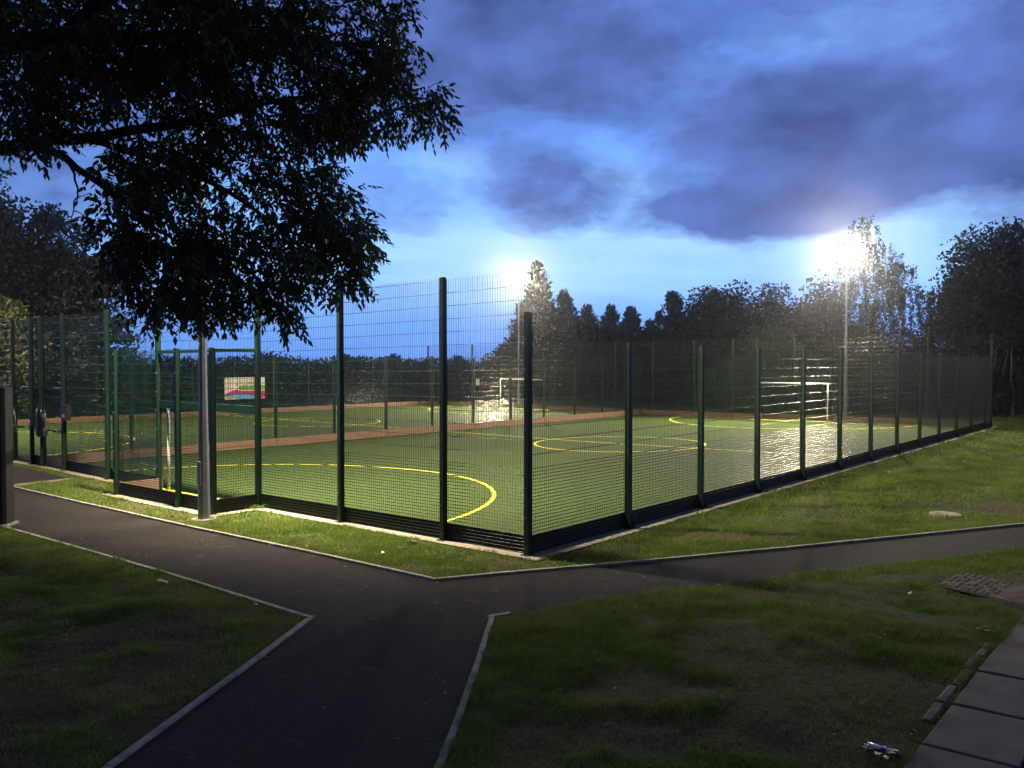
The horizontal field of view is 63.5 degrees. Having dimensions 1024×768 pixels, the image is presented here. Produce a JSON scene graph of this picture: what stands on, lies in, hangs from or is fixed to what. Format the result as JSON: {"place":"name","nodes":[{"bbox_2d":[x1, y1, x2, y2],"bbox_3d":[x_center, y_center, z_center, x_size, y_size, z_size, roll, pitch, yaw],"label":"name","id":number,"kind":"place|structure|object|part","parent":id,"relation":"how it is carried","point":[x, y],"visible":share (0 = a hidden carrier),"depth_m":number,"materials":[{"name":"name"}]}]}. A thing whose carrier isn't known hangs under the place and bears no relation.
{"place":"outdoors","nodes":[
{"label":"outdoors","id":0,"kind":"place"},
{"bbox_2d":[0,368,1023,767],"bbox_3d":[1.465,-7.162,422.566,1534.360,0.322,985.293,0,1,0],"label":"ground","id":1,"kind":"structure","parent":0,"point":[820,690],"depth_m":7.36,"materials":[{"name":"green plant"}]},
{"bbox_2d":[0,386,18,526],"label":"service cabinet","id":2,"kind":"object","parent":1,"relation":"on","point":[6,467],"visible":0.93,"depth_m":14.36,"materials":[{"name":"grey metal"}]},
{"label":"door","id":3,"kind":"part","parent":2,"relation":"part of","materials":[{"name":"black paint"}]},
{"bbox_2d":[0,295,60,418],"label":"leafy bush","id":4,"kind":"object","parent":1,"relation":"on","point":[8,311],"visible":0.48,"depth_m":39.64,"materials":[{"name":"green plant"}]},
{"bbox_2d":[0,156,82,332],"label":"broadleaf tree","id":5,"kind":"object","parent":1,"relation":"on","point":[28,293],"visible":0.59,"depth_m":44.64,"materials":[{"name":"green plant"}]},
{"bbox_2d":[0,202,108,410],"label":"broadleaf tree","id":6,"kind":"object","parent":1,"relation":"on","point":[57,216],"visible":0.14,"depth_m":47.94,"materials":[{"name":"green plant"}]},
{"bbox_2d":[34,323,109,416],"bbox_3d":[-22.936,-0.572,42.993,4.028,5.204,4.171,0,1,0],"label":"leafy bush","id":7,"kind":"object","parent":1,"relation":"on","point":[56,392],"visible":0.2,"depth_m":41.91,"materials":[{"name":"green plant"}]},
{"bbox_2d":[29,249,161,415],"bbox_3d":[-22.123,-2.552,43.528,8.333,9.132,6.798,1,2,42],"label":"cedar tree","id":8,"kind":"object","parent":1,"relation":"on","point":[81,275],"visible":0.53,"depth_m":43.03,"materials":[{"name":"green plant"}]},
{"bbox_2d":[2,526,313,767],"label":"kerb","id":9,"kind":"structure","parent":1,"relation":"on","point":[139,743],"depth_m":7.40,"materials":[{"name":"concrete"}]},
{"bbox_2d":[156,579,167,584],"bbox_3d":[-4.356,2.464,10.305,0.125,0.080,0.078,0,1,-8],"label":"drink can","id":10,"kind":"object","parent":1,"relation":"on","point":[159,581],"visible":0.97,"depth_m":10.29,"materials":[{"name":"metal"}]},
{"bbox_2d":[167,45,216,520],"bbox_3d":[-5.507,-1.879,14.916,2.069,9.031,0.623,1,2,33],"label":"floodlight mast","id":11,"kind":"object","parent":1,"relation":"on","point":[203,479],"visible":0.25,"depth_m":14.84,"materials":[{"name":"metal"}]},
{"bbox_2d":[197,461,200,485],"bbox_3d":[-5.608,1.605,14.840,0.080,0.430,0.032,1,2,33],"label":"access door","id":12,"kind":"structure","parent":11,"relation":"in","point":[198,463],"depth_m":14.82,"materials":[{"name":"metal"}]},
{"bbox_2d":[7,358,427,424],"bbox_3d":[-16.227,0.229,46.422,0.183,3.320,31.675,1,2,40],"label":"boundary fence","id":13,"kind":"object","parent":1,"relation":"on","point":[329,407],"visible":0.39,"depth_m":48.82,"materials":[{"name":"metal"}]},
{"bbox_2d":[225,377,264,399],"bbox_3d":[-15.269,0.238,47.345,0.060,1.240,2.570,1,2,40],"label":"banner","id":14,"kind":"object","parent":13,"relation":"attached to","point":[244,392],"visible":0.39,"depth_m":47.16,"materials":[{"name":"multicoloured plastic"}]},
{"bbox_2d":[14,478,434,580],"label":"kerb","id":15,"kind":"structure","parent":1,"relation":"on","point":[394,570],"depth_m":12.98,"materials":[{"name":"concrete"}]},
{"bbox_2d":[0,0,465,353],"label":"ash tree","id":16,"kind":"object","parent":1,"relation":"on","point":[217,43],"visible":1,"depth_m":7.38,"materials":[{"name":"green plant"}]},
{"bbox_2d":[1,354,485,417],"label":"hedge","id":17,"kind":"object","parent":1,"relation":"on","point":[367,368],"visible":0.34,"depth_m":55.44,"materials":[{"name":"green plant"}]},
{"bbox_2d":[249,349,287,371],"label":"tree","id":18,"kind":"object","parent":1,"relation":"on","point":[271,353],"visible":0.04,"depth_m":105.23,"materials":[{"name":"green plant"}]},
{"bbox_2d":[13,460,545,560],"bbox_3d":[-9.929,2.292,19.600,26.300,0.120,1.190,1,2,40],"label":"footing strip","id":19,"kind":"object","parent":1,"relation":"on","point":[455,543],"visible":0.75,"depth_m":14.69,"materials":[{"name":"concrete"}]},
{"bbox_2d":[245,503,267,509],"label":"grass cuttings","id":20,"kind":"object","parent":19,"relation":"on","point":[255,506],"depth_m":15.94,"materials":[{"name":"green plant"}]},
{"bbox_2d":[0,271,533,556],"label":"boundary fence","id":21,"kind":"object","parent":19,"relation":"on","point":[148,487],"visible":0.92,"depth_m":15.51,"materials":[{"name":"metal"}]},
{"bbox_2d":[13,407,16,431],"bbox_3d":[-14.602,0.977,24.083,0.553,0.865,0.234,1,2,40],"label":"hanging coat","id":22,"kind":"object","parent":21,"relation":"hanging from","point":[14,423],"visible":0.19,"depth_m":23.99,"materials":[{"name":"black fabric"}]},
{"bbox_2d":[34,405,47,436],"bbox_3d":[-12.897,1.015,22.641,0.560,0.874,0.227,1,2,40],"label":"hanging coat","id":23,"kind":"object","parent":21,"relation":"hanging from","point":[40,423],"visible":1,"depth_m":22.52,"materials":[{"name":"black fabric"}]},
{"bbox_2d":[60,404,70,420],"bbox_3d":[-11.680,0.751,21.673,0.300,0.420,0.160,1,2,40],"label":"lock box","id":24,"kind":"object","parent":21,"relation":"attached to","point":[65,412],"visible":1,"depth_m":21.59,"materials":[{"name":"black paint"}]},
{"bbox_2d":[44,354,641,465],"bbox_3d":[-2.897,0.496,35.087,0.183,3.320,31.615,1,2,40],"label":"dividing fence","id":25,"kind":"object","parent":1,"relation":"on","point":[368,428],"visible":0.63,"depth_m":32.04,"materials":[{"name":"metal"}]},
{"bbox_2d":[374,353,401,362],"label":"tree","id":26,"kind":"object","parent":1,"relation":"on","point":[392,356],"visible":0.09,"depth_m":104.39,"materials":[{"name":"green plant"}]},
{"bbox_2d":[434,612,511,767],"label":"kerb","id":27,"kind":"structure","parent":1,"relation":"on","point":[475,668],"depth_m":6.83,"materials":[{"name":"concrete"}]},
{"bbox_2d":[17,405,965,534],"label":"turf","id":28,"kind":"structure","parent":1,"relation":"on","point":[383,449],"depth_m":24.86,"materials":[{"name":"green plastic"}]},
{"bbox_2d":[167,408,170,489],"bbox_3d":[-6.353,1.445,17.456,3.670,1.920,0.070,1,2,40],"label":"goal","id":29,"kind":"object","parent":28,"relation":"on","point":[168,431],"visible":0.16,"depth_m":18.59,"materials":[{"name":"white paint"}]},
{"bbox_2d":[22,406,598,457],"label":"pitch markings","id":30,"kind":"object","parent":28,"relation":"on","point":[326,422],"visible":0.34,"depth_m":41.07,"materials":[{"name":"white paint"}]},
{"bbox_2d":[127,416,907,520],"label":"pitch markings","id":31,"kind":"object","parent":28,"relation":"on","point":[492,491],"visible":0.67,"depth_m":23.40,"materials":[{"name":"yellow paint"}]},
{"bbox_2d":[500,379,542,407],"bbox_3d":[0.621,0.632,52.712,3.670,1.920,0.070,1,2,40],"label":"goal","id":32,"kind":"object","parent":28,"relation":"on","point":[512,379],"visible":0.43,"depth_m":53.82,"materials":[{"name":"white paint"}]},
{"bbox_2d":[761,382,827,413],"bbox_3d":[13.964,0.883,41.391,3.670,1.920,0.070,1,2,40],"label":"goal","id":33,"kind":"object","parent":28,"relation":"on","point":[806,383],"visible":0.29,"depth_m":40.78,"materials":[{"name":"white paint"}]},
{"bbox_2d":[0,503,1023,765],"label":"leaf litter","id":34,"kind":"object","parent":1,"relation":"on","point":[496,675],"visible":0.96,"depth_m":8.04,"materials":[{"name":"brown plant"}]},
{"bbox_2d":[504,275,530,403],"bbox_3d":[0.412,-2.808,56.231,2.069,9.031,0.623,1,2,33],"label":"floodlight mast","id":35,"kind":"object","parent":1,"relation":"on","point":[525,278],"visible":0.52,"depth_m":56.22,"materials":[{"name":"metal"}]},
{"bbox_2d":[477,259,593,401],"bbox_3d":[2.212,-4.146,66.154,8.788,11.612,8.909,-1,2,-29],"label":"conifer tree","id":36,"kind":"object","parent":1,"relation":"on","point":[546,328],"visible":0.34,"depth_m":64.76,"materials":[{"name":"green plant"}]},
{"bbox_2d":[552,287,611,400],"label":"conifer tree","id":37,"kind":"object","parent":1,"relation":"on","point":[564,300],"visible":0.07,"depth_m":67.38,"materials":[{"name":"green plant"}]},
{"bbox_2d":[578,304,611,389],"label":"conifer tree","id":38,"kind":"object","parent":1,"relation":"on","point":[589,323],"visible":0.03,"depth_m":69.27,"materials":[{"name":"green plant"}]},
{"bbox_2d":[591,302,644,399],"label":"conifer tree","id":39,"kind":"object","parent":1,"relation":"on","point":[612,329],"visible":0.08,"depth_m":69.17,"materials":[{"name":"green plant"}]},
{"bbox_2d":[475,350,768,405],"bbox_3d":[7.620,-0.509,61.758,24.305,4.004,4.853,1,2,36],"label":"hedge","id":40,"kind":"object","parent":1,"relation":"on","point":[646,372],"visible":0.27,"depth_m":60.51,"materials":[{"name":"green plant"}]},
{"bbox_2d":[619,305,647,398],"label":"conifer tree","id":41,"kind":"object","parent":1,"relation":"on","point":[631,322],"visible":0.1,"depth_m":70.45,"materials":[{"name":"green plant"}]},
{"bbox_2d":[650,310,665,402],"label":"columnar tree","id":42,"kind":"object","parent":1,"relation":"on","point":[656,333],"visible":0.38,"depth_m":61.76,"materials":[{"name":"green plant"}]},
{"bbox_2d":[636,318,696,399],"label":"conifer tree","id":43,"kind":"object","parent":1,"relation":"on","point":[648,327],"visible":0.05,"depth_m":69.39,"materials":[{"name":"green plant"}]},
{"bbox_2d":[659,290,686,403],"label":"columnar tree","id":44,"kind":"object","parent":1,"relation":"on","point":[672,295],"visible":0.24,"depth_m":59.61,"materials":[{"name":"green plant"}]},
{"bbox_2d":[427,334,992,426],"bbox_3d":[7.718,-0.297,47.529,35.150,4.320,1.133,1,2,40],"label":"boundary fence","id":45,"kind":"object","parent":1,"relation":"on","point":[744,415],"visible":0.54,"depth_m":44.20,"materials":[{"name":"metal"}]},
{"bbox_2d":[657,278,762,405],"bbox_3d":[14.229,-2.822,57.852,6.224,8.996,7.412,-1,2,-35],"label":"broadleaf tree","id":46,"kind":"object","parent":1,"relation":"on","point":[718,312],"visible":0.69,"depth_m":56.53,"materials":[{"name":"green plant"}]},
{"bbox_2d":[434,523,1023,581],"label":"kerb","id":47,"kind":"structure","parent":1,"relation":"on","point":[693,556],"depth_m":11.67,"materials":[{"name":"concrete"}]},
{"bbox_2d":[532,343,990,553],"bbox_3d":[10.524,0.702,23.742,0.198,3.200,31.650,1,2,40],"label":"boundary fence","id":48,"kind":"object","parent":1,"relation":"on","point":[630,518],"visible":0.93,"depth_m":17.38,"materials":[{"name":"metal"}]},
{"bbox_2d":[533,426,995,556],"bbox_3d":[8.134,2.123,25.969,7.000,0.080,31.900,1,2,40],"label":"footing strip","id":49,"kind":"object","parent":1,"relation":"on","point":[595,539],"visible":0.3,"depth_m":15.27,"materials":[{"name":"concrete"}]},
{"bbox_2d":[720,319,836,412],"bbox_3d":[16.146,-1.033,50.138,6.840,5.788,6.442,1,2,28],"label":"leafy bush","id":50,"kind":"object","parent":1,"relation":"on","point":[780,345],"visible":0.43,"depth_m":49.16,"materials":[{"name":"green plant"}]},
{"bbox_2d":[738,282,828,348],"bbox_3d":[19.022,-2.935,60.055,7.474,9.126,7.684,0,1,0],"label":"broadleaf tree","id":51,"kind":"object","parent":1,"relation":"on","point":[765,307],"visible":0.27,"depth_m":58.30,"materials":[{"name":"green plant"}]},
{"bbox_2d":[771,269,861,403],"bbox_3d":[21.834,-3.323,59.897,7.500,9.894,6.928,0,1,0],"label":"broadleaf tree","id":52,"kind":"object","parent":1,"relation":"on","point":[820,326],"visible":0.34,"depth_m":58.55,"materials":[{"name":"green plant"}]},
{"bbox_2d":[825,244,865,416],"bbox_3d":[16.980,-2.513,42.174,0.623,9.031,2.069,-1,2,-44],"label":"floodlight mast","id":53,"kind":"object","parent":1,"relation":"on","point":[846,250],"visible":0.68,"depth_m":42.15,"materials":[{"name":"metal"}]},
{"bbox_2d":[800,320,890,389],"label":"broadleaf tree","id":54,"kind":"object","parent":1,"relation":"on","point":[849,336],"depth_m":77.48,"materials":[{"name":"green plant"}]},
{"bbox_2d":[822,215,907,410],"bbox_3d":[22.248,-4.355,52.162,5.192,12.316,5.011,1,2,26],"label":"birch tree","id":55,"kind":"object","parent":1,"relation":"on","point":[853,333],"visible":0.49,"depth_m":51.61,"materials":[{"name":"green plant"}]},
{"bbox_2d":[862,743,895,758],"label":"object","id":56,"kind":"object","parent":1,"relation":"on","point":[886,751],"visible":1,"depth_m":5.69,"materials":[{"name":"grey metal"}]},
{"bbox_2d":[848,359,917,414],"bbox_3d":[20.588,0.274,45.805,3.945,3.299,4.521,1,2,32],"label":"leafy bush","id":57,"kind":"object","parent":1,"relation":"on","point":[887,402],"visible":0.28,"depth_m":45.54,"materials":[{"name":"green plant"}]},
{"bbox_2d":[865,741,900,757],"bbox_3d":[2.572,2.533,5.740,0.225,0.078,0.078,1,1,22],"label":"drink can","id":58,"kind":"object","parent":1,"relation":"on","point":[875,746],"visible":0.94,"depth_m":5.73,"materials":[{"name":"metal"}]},
{"bbox_2d":[856,261,931,410],"bbox_3d":[23.149,-2.782,50.105,4.162,9.212,3.689,1,2,30],"label":"birch tree","id":59,"kind":"object","parent":1,"relation":"on","point":[900,298],"visible":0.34,"depth_m":49.60,"materials":[{"name":"green plant"}]},
{"bbox_2d":[784,359,1023,412],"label":"hedge","id":60,"kind":"object","parent":1,"relation":"on","point":[1008,402],"visible":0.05,"depth_m":50.85,"materials":[{"name":"green plant"}]},
{"bbox_2d":[874,343,938,410],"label":"broadleaf tree","id":61,"kind":"object","parent":1,"relation":"on","point":[896,350],"visible":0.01,"depth_m":48.60,"materials":[{"name":"green plant"}]},
{"bbox_2d":[879,348,969,414],"bbox_3d":[21.823,-0.023,44.067,4.477,3.913,4.621,-1,2,-36],"label":"leafy bush","id":62,"kind":"object","parent":1,"relation":"on","point":[906,386],"visible":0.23,"depth_m":43.37,"materials":[{"name":"green plant"}]},
{"bbox_2d":[904,316,954,365],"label":"broadleaf tree","id":63,"kind":"object","parent":1,"relation":"on","point":[932,345],"visible":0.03,"depth_m":49.75,"materials":[{"name":"green plant"}]},
{"bbox_2d":[929,511,960,517],"bbox_3d":[7.807,2.393,14.928,0.540,0.130,0.540,0,1,0],"label":"inspection cover","id":64,"kind":"object","parent":1,"relation":"on","point":[953,514],"visible":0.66,"depth_m":14.89,"materials":[{"name":"concrete"}]},
{"bbox_2d":[922,643,991,722],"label":"kerb","id":65,"kind":"structure","parent":1,"relation":"on","point":[947,693],"depth_m":6.82,"materials":[{"name":"grey concrete"}]},
{"bbox_2d":[922,355,1012,417],"bbox_3d":[23.281,0.221,42.527,4.194,3.504,3.897,1,2,30],"label":"leafy bush","id":66,"kind":"object","parent":1,"relation":"on","point":[998,395],"visible":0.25,"depth_m":41.85,"materials":[{"name":"green plant"}]},
{"bbox_2d":[912,216,1023,412],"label":"broadleaf tree","id":67,"kind":"object","parent":1,"relation":"on","point":[999,268],"visible":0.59,"depth_m":45.24,"materials":[{"name":"green plant"}]},
{"bbox_2d":[921,273,1023,411],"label":"broadleaf tree","id":68,"kind":"object","parent":1,"relation":"on","point":[958,352],"visible":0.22,"depth_m":46.48,"materials":[{"name":"green plant"}]},
{"bbox_2d":[938,571,1023,608],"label":"ribbed slab","id":69,"kind":"structure","parent":1,"relation":"on","point":[1002,591],"depth_m":9.89,"materials":[{"name":"concrete"}]},
{"bbox_2d":[976,625,992,630],"bbox_3d":[4.777,2.472,8.339,0.201,0.036,0.143,-1,2,-42],"label":"broadleaf weed","id":70,"kind":"object","parent":1,"relation":"on","point":[982,627],"visible":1,"depth_m":8.37,"materials":[{"name":"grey plant"}]},
{"bbox_2d":[967,291,1021,416],"bbox_3d":[25.386,-1.476,43.529,3.099,6.770,2.342,0,1,0],"label":"thin tree","id":71,"kind":"object","parent":1,"relation":"on","point":[981,324],"visible":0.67,"depth_m":43.15,"materials":[{"name":"green plant"}]},
{"bbox_2d":[989,294,1021,414],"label":"thin tree","id":72,"kind":"object","parent":1,"relation":"on","point":[1004,401],"visible":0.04,"depth_m":44.47,"materials":[{"name":"green plant"}]},
{"bbox_2d":[992,293,1023,416],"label":"thin tree","id":73,"kind":"object","parent":1,"relation":"on","point":[1012,329],"visible":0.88,"depth_m":42.50,"materials":[{"name":"green plant"}]},
{"bbox_2d":[0,0,1023,366],"label":"sky","id":74,"kind":"structure","parent":0,"point":[638,151],"materials":[{"name":"blue"}]},
{"bbox_2d":[10,466,1023,767],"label":"path","id":75,"kind":"structure","parent":0,"point":[380,698],"depth_m":8.94,"materials":[{"name":"grey asphalt"}]},
{"bbox_2d":[46,517,1022,766],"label":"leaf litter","id":76,"kind":"object","parent":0,"point":[445,692],"visible":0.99,"depth_m":8.97,"materials":[{"name":"brown plant"}]},
{"bbox_2d":[903,617,1023,767],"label":"pavement","id":77,"kind":"structure","parent":0,"point":[980,723],"depth_m":6.23,"materials":[{"name":"grey concrete"}]}
]}

